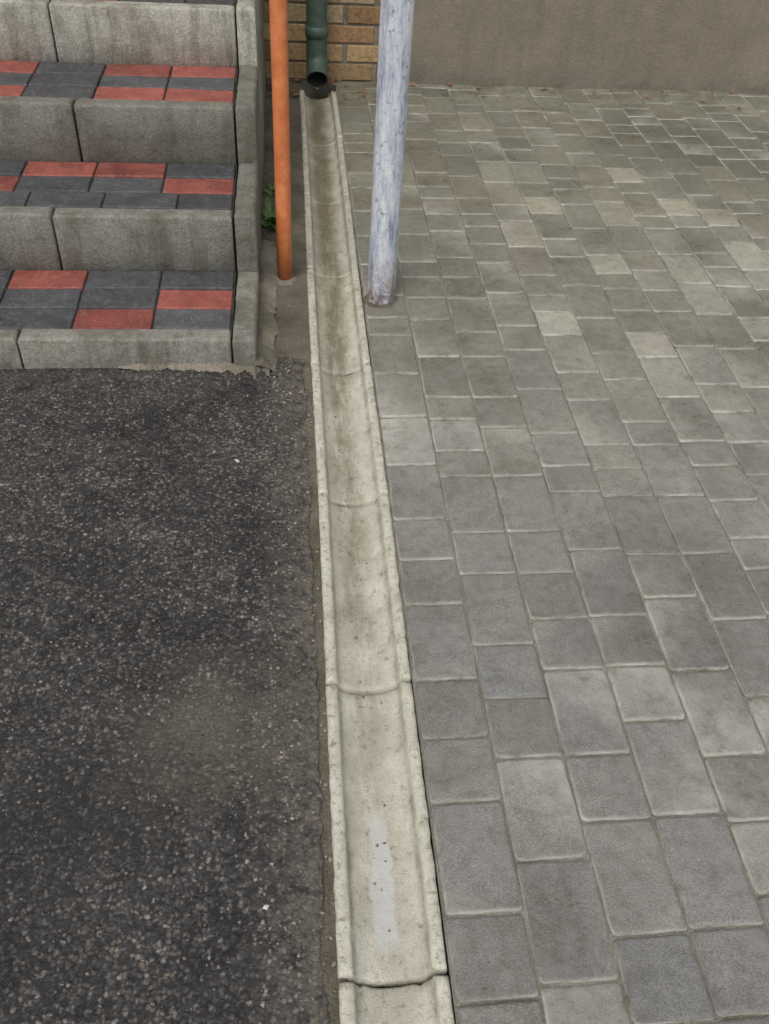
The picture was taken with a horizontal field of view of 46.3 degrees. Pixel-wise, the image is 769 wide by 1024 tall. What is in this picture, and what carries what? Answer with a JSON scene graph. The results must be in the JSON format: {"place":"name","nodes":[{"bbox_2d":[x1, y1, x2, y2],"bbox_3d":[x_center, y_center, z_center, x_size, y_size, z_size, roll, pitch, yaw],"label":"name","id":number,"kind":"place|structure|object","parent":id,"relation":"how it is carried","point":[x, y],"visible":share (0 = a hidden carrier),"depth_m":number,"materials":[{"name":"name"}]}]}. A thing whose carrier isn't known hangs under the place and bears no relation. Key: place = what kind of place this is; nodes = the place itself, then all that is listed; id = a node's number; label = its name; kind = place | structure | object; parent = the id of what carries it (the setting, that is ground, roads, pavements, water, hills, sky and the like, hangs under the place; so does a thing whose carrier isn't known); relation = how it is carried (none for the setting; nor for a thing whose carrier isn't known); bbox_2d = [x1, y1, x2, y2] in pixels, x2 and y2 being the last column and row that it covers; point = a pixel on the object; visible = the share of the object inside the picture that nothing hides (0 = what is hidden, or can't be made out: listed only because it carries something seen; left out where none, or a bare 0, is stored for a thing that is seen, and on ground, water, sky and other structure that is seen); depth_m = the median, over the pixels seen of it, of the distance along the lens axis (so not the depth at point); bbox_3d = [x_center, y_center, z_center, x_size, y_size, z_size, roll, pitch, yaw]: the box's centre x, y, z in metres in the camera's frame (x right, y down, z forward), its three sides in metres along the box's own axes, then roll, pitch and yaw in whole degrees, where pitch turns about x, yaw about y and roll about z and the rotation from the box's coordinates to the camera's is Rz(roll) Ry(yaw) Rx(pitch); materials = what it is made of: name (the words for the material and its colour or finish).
{"place":"outdoors","nodes":[
{"label":"outdoors","id":0,"kind":"place"},
{"bbox_2d":[0,357,328,1023],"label":"asphalt pavement","id":1,"kind":"structure","parent":0,"point":[131,976],"depth_m":1.58,"materials":[{"name":"black asphalt"}]},
{"bbox_2d":[0,372,301,1023],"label":"loose aggregate","id":2,"kind":"object","parent":1,"relation":"on","point":[30,777],"visible":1,"depth_m":1.60,"materials":[{"name":"grey gravel"}]},
{"bbox_2d":[261,77,346,1023],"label":"sandy strip","id":3,"kind":"object","parent":1,"relation":"on","point":[292,320],"visible":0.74,"depth_m":2.29,"materials":[{"name":"soil"}]},
{"bbox_2d":[261,196,275,230],"bbox_3d":[-0.362,-0.951,2.897,0.154,0.054,0.129,31,50,25],"label":"weed","id":4,"kind":"object","parent":3,"relation":"on","point":[268,215],"visible":0.7,"depth_m":2.91,"materials":[{"name":"green plant"}]},
{"bbox_2d":[263,181,274,195],"bbox_3d":[-0.380,-1.104,3.076,0.048,0.026,0.081,15,45,11],"label":"weed","id":5,"kind":"object","parent":3,"relation":"on","point":[268,191],"visible":0.67,"depth_m":3.08,"materials":[{"name":"green plant"}]},
{"bbox_2d":[207,105,335,1023],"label":"loose grit","id":6,"kind":"object","parent":3,"relation":"on","point":[294,922],"visible":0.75,"depth_m":1.53,"materials":[{"name":"gravel"}]},
{"bbox_2d":[269,0,295,285],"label":"handrail","id":7,"kind":"object","parent":3,"relation":"on","point":[279,65],"visible":0.92,"depth_m":2.35,"materials":[{"name":"orange metal"}]},
{"bbox_2d":[335,81,768,1023],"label":"paved yard","id":8,"kind":"structure","parent":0,"point":[595,759],"depth_m":1.96,"materials":[{"name":"grey stone"}]},
{"bbox_2d":[363,0,414,307],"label":"support post","id":9,"kind":"object","parent":8,"relation":"on","point":[395,41],"visible":0.96,"depth_m":2.26,"materials":[{"name":"grey paint"}]},
{"bbox_2d":[267,78,741,107],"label":"dead leaves","id":10,"kind":"object","parent":8,"relation":"on","point":[449,83],"visible":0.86,"depth_m":3.86,"materials":[{"name":"brown plant"}]},
{"bbox_2d":[412,100,764,1004],"bbox_3d":[1.048,-0.529,2.587,2.188,0.002,3.868,-1,44,-6],"label":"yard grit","id":11,"kind":"object","parent":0,"point":[632,412],"visible":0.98,"depth_m":2.44,"materials":[{"name":"gravel"}]},
{"label":"ground","id":12,"kind":"structure","parent":0,"visible":0},
{"bbox_2d":[0,0,278,378],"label":"entrance steps","id":13,"kind":"structure","parent":12,"relation":"on","point":[132,138],"depth_m":2.52,"materials":[{"name":"concrete"}]},
{"bbox_2d":[263,0,379,98],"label":"brick joint mortar","id":14,"kind":"object","parent":12,"relation":"on","point":[321,92],"depth_m":3.84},
{"bbox_2d":[263,0,380,80],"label":"facing bricks","id":15,"kind":"object","parent":14,"relation":"attached to","point":[351,34],"visible":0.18,"depth_m":3.80,"materials":[{"name":"brown brick"}]},
{"bbox_2d":[305,0,327,86],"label":"downspout","id":16,"kind":"object","parent":15,"relation":"attached to","point":[316,29],"visible":1,"depth_m":3.69,"materials":[{"name":"green metal"}]},
{"bbox_2d":[299,90,454,1023],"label":"drain channel","id":17,"kind":"object","parent":12,"relation":"on","point":[403,979],"visible":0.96,"depth_m":1.67,"materials":[{"name":"concrete"}]},
{"bbox_2d":[315,107,391,1007],"bbox_3d":[-0.137,-0.457,2.468,0.098,0.002,3.596,-1,44,-6],"label":"gutter silt","id":18,"kind":"object","parent":17,"relation":"on","point":[384,805],"visible":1,"depth_m":1.80,"materials":[{"name":"soil"}]},
{"bbox_2d":[409,0,768,93],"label":"rendered wall","id":19,"kind":"structure","parent":12,"relation":"on","point":[702,45],"depth_m":3.88,"materials":[{"name":"grey paint"}]}
]}

